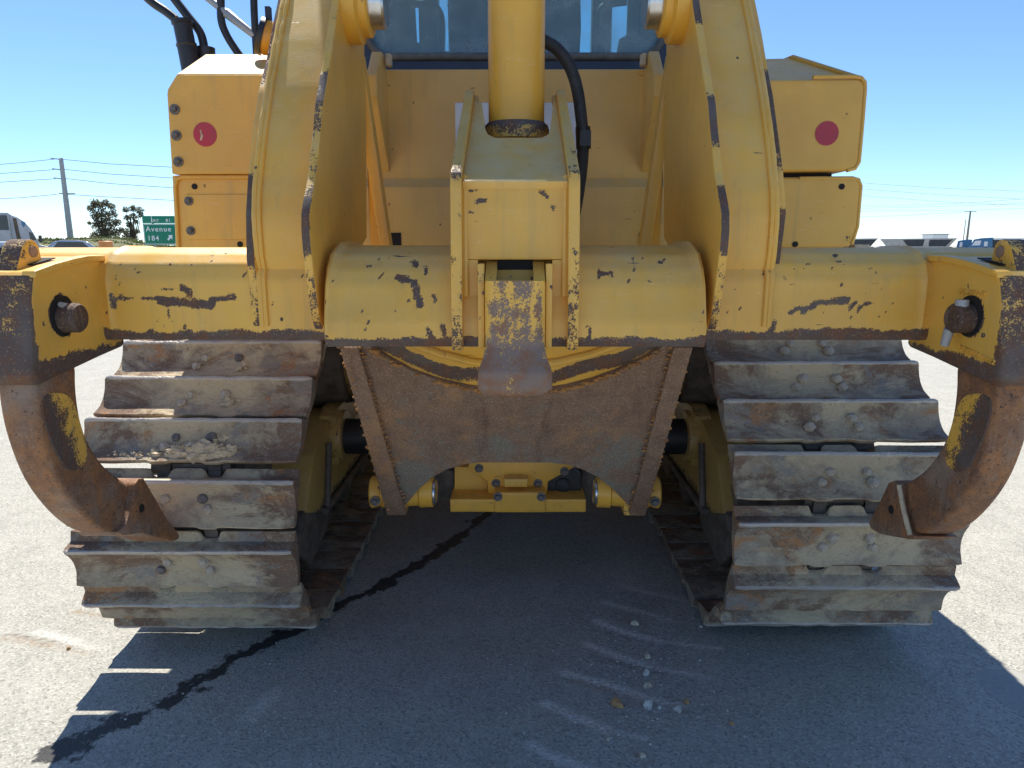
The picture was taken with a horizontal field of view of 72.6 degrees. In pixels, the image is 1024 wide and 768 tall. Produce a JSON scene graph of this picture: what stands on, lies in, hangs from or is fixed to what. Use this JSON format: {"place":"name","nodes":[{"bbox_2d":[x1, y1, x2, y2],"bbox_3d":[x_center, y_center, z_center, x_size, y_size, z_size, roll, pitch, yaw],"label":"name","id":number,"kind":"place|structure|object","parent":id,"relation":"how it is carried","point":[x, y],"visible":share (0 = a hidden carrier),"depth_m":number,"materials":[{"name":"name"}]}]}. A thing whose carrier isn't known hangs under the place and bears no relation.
{"place":"outdoors","nodes":[
{"label":"outdoors","id":0,"kind":"place"},
{"bbox_2d":[39,238,163,246],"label":"berm","id":1,"kind":"structure","parent":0,"point":[95,243],"depth_m":86.80,"materials":[{"name":"plant"}]},
{"bbox_2d":[37,236,175,246],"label":"grass","id":2,"kind":"structure","parent":1,"relation":"on","point":[100,238],"depth_m":88.62,"materials":[{"name":"plant"}]},
{"bbox_2d":[98,241,112,246],"bbox_3d":[-17.187,-5.370,29.596,0.600,1.385,0.600,0,11,0],"label":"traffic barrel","id":3,"kind":"object","parent":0,"point":[105,243],"visible":0.23,"depth_m":29.27,"materials":[{"name":"orange plastic"}]},
{"bbox_2d":[0,246,1023,767],"bbox_3d":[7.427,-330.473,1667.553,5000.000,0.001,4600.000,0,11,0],"label":"ground","id":4,"kind":"structure","parent":0,"point":[440,600],"depth_m":2.02,"materials":[{"name":"grey asphalt"}]},
{"bbox_2d":[0,242,4,253],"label":"parked car","id":5,"kind":"object","parent":4,"relation":"on","point":[2,244],"depth_m":13.96,"materials":[{"name":"paint"}]},
{"bbox_2d":[0,213,46,247],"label":"lorry","id":6,"kind":"object","parent":4,"relation":"on","point":[12,227],"visible":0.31,"depth_m":50.92,"materials":[{"name":"white metal"}]},
{"bbox_2d":[50,158,74,237],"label":"utility pole","id":7,"kind":"object","parent":4,"relation":"on","point":[69,228],"visible":0.91,"depth_m":92.05,"materials":[{"name":"metal"}]},
{"bbox_2d":[0,194,56,198],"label":"power line","id":8,"kind":"object","parent":7,"relation":"attached to","point":[25,197],"visible":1,"depth_m":92.21,"materials":[{"name":"metal"}]},
{"bbox_2d":[63,159,163,166],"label":"power line","id":9,"kind":"object","parent":7,"relation":"attached to","point":[116,164],"visible":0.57,"depth_m":91.34,"materials":[{"name":"metal"}]},
{"bbox_2d":[64,169,168,177],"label":"power line","id":10,"kind":"object","parent":7,"relation":"attached to","point":[118,174],"visible":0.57,"depth_m":91.59,"materials":[{"name":"metal"}]},
{"bbox_2d":[65,178,171,187],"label":"power line","id":11,"kind":"object","parent":7,"relation":"attached to","point":[121,184],"visible":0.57,"depth_m":91.83,"materials":[{"name":"metal"}]},
{"bbox_2d":[67,194,173,200],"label":"power line","id":12,"kind":"object","parent":7,"relation":"attached to","point":[118,197],"visible":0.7,"depth_m":92.16,"materials":[{"name":"metal"}]},
{"bbox_2d":[47,240,94,247],"bbox_3d":[-15.533,-4.336,24.407,4.020,1.382,1.531,0,11,0],"label":"parked car","id":13,"kind":"object","parent":4,"relation":"on","point":[67,243],"visible":0.14,"depth_m":23.59,"materials":[{"name":"silver metal"}]},
{"bbox_2d":[87,198,123,237],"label":"tree","id":14,"kind":"object","parent":4,"relation":"on","point":[102,224],"visible":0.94,"depth_m":107.12,"materials":[{"name":"green plant"}]},
{"bbox_2d":[121,205,144,239],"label":"tree","id":15,"kind":"object","parent":4,"relation":"on","point":[132,231],"visible":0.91,"depth_m":109.31,"materials":[{"name":"green plant"}]},
{"bbox_2d":[142,216,175,246],"bbox_3d":[-28.628,-12.348,58.938,4.900,3.625,0.223,0,11,0],"label":"exit sign","id":16,"kind":"object","parent":4,"relation":"on","point":[158,234],"visible":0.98,"depth_m":58.74,"materials":[{"name":"metal"}]},
{"bbox_2d":[17,604,999,764],"bbox_3d":[0.049,0.821,2.021,2.892,0.006,0.808,0,11,0],"label":"grit","id":17,"kind":"object","parent":4,"relation":"on","point":[182,735],"visible":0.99,"depth_m":1.86,"materials":[{"name":"grey stone"}]},
{"bbox_2d":[0,0,1023,628],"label":"bulldozer","id":18,"kind":"object","parent":4,"relation":"on","point":[514,256],"visible":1,"depth_m":1.88,"materials":[{"name":"metal"}]},
{"bbox_2d":[611,697,624,707],"bbox_3d":[0.280,0.849,1.852,0.040,0.028,0.034,7,13,32],"label":"rock","id":19,"kind":"object","parent":4,"relation":"on","point":[616,702],"visible":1,"depth_m":1.84,"materials":[{"name":"stone"}]},
{"bbox_2d":[630,620,638,625],"bbox_3d":[0.395,0.771,2.251,0.029,0.021,0.020,0,11,1],"label":"rock","id":20,"kind":"object","parent":4,"relation":"on","point":[635,622],"visible":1,"depth_m":2.24,"materials":[{"name":"beige stone"}]},
{"bbox_2d":[639,752,645,757],"bbox_3d":[0.312,0.888,1.668,0.020,0.015,0.014,2,11,11],"label":"rock","id":21,"kind":"object","parent":4,"relation":"on","point":[642,755],"visible":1,"depth_m":1.66,"materials":[{"name":"beige stone"}]},
{"bbox_2d":[643,669,649,675],"bbox_3d":[0.384,0.823,1.990,0.019,0.022,0.025,2,11,11],"label":"rock","id":22,"kind":"object","parent":4,"relation":"on","point":[646,672],"visible":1,"depth_m":1.98,"materials":[{"name":"grey stone"}]},
{"bbox_2d":[643,697,652,709],"bbox_3d":[0.362,0.849,1.852,0.026,0.026,0.039,5,12,25],"label":"rock","id":23,"kind":"object","parent":4,"relation":"on","point":[647,703],"visible":1,"depth_m":1.84,"materials":[{"name":"grey stone"}]},
{"bbox_2d":[643,681,652,687],"bbox_3d":[0.377,0.835,1.933,0.027,0.020,0.018,2,11,9],"label":"rock","id":24,"kind":"object","parent":4,"relation":"on","point":[648,684],"visible":1,"depth_m":1.93,"materials":[{"name":"beige stone"}]},
{"bbox_2d":[673,705,681,712],"bbox_3d":[0.436,0.855,1.834,0.026,0.019,0.018,11,16,44],"label":"rock","id":25,"kind":"object","parent":4,"relation":"on","point":[678,708],"visible":1,"depth_m":1.83,"materials":[{"name":"grey stone"}]},
{"bbox_2d":[854,238,877,246],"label":"dump trailer","id":26,"kind":"object","parent":4,"relation":"on","point":[870,241],"visible":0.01,"depth_m":92.84,"materials":[{"name":"metal"}]},
{"bbox_2d":[880,238,956,246],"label":"dump trailer","id":27,"kind":"object","parent":4,"relation":"on","point":[932,242],"visible":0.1,"depth_m":92.85,"materials":[{"name":"metal"}]},
{"bbox_2d":[957,239,971,246],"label":"lorry","id":28,"kind":"object","parent":4,"relation":"on","point":[965,243],"visible":0.6,"depth_m":100.69,"materials":[{"name":"blue metal"}]},
{"bbox_2d":[964,211,976,239],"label":"utility pole","id":29,"kind":"object","parent":4,"relation":"on","point":[967,234],"visible":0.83,"depth_m":145.73,"materials":[{"name":"grey metal"}]},
{"bbox_2d":[895,199,1016,205],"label":"power line","id":30,"kind":"object","parent":29,"relation":"attached to","point":[950,203],"visible":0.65,"depth_m":164.39,"materials":[{"name":"metal"}]},
{"bbox_2d":[900,203,1016,207],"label":"power line","id":31,"kind":"object","parent":29,"relation":"attached to","point":[967,205],"visible":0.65,"depth_m":164.50,"materials":[{"name":"metal"}]},
{"bbox_2d":[967,237,992,247],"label":"lorry","id":32,"kind":"object","parent":4,"relation":"on","point":[983,243],"visible":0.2,"depth_m":92.84,"materials":[{"name":"metal"}]},
{"bbox_2d":[992,238,1023,247],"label":"box trailer","id":33,"kind":"object","parent":4,"relation":"on","point":[995,240],"visible":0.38,"depth_m":92.85,"materials":[{"name":"metal"}]},
{"bbox_2d":[0,0,1023,245],"label":"sky","id":34,"kind":"structure","parent":0,"point":[89,81],"materials":[{"name":"blue"}]},
{"bbox_2d":[862,195,1006,204],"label":"power line","id":35,"kind":"object","parent":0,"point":[938,201],"visible":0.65,"depth_m":164.31,"materials":[{"name":"metal"}]},
{"bbox_2d":[922,234,949,237],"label":"building","id":36,"kind":"structure","parent":0,"point":[934,235],"depth_m":224.50,"materials":[{"name":"metal"}]},
{"bbox_2d":[869,183,1005,190],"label":"power line","id":37,"kind":"object","parent":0,"point":[946,188],"visible":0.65,"depth_m":163.71,"materials":[{"name":"metal"}]},
{"bbox_2d":[868,189,1013,198],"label":"power line","id":38,"kind":"object","parent":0,"point":[949,195],"visible":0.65,"depth_m":164.03,"materials":[{"name":"metal"}]}
]}

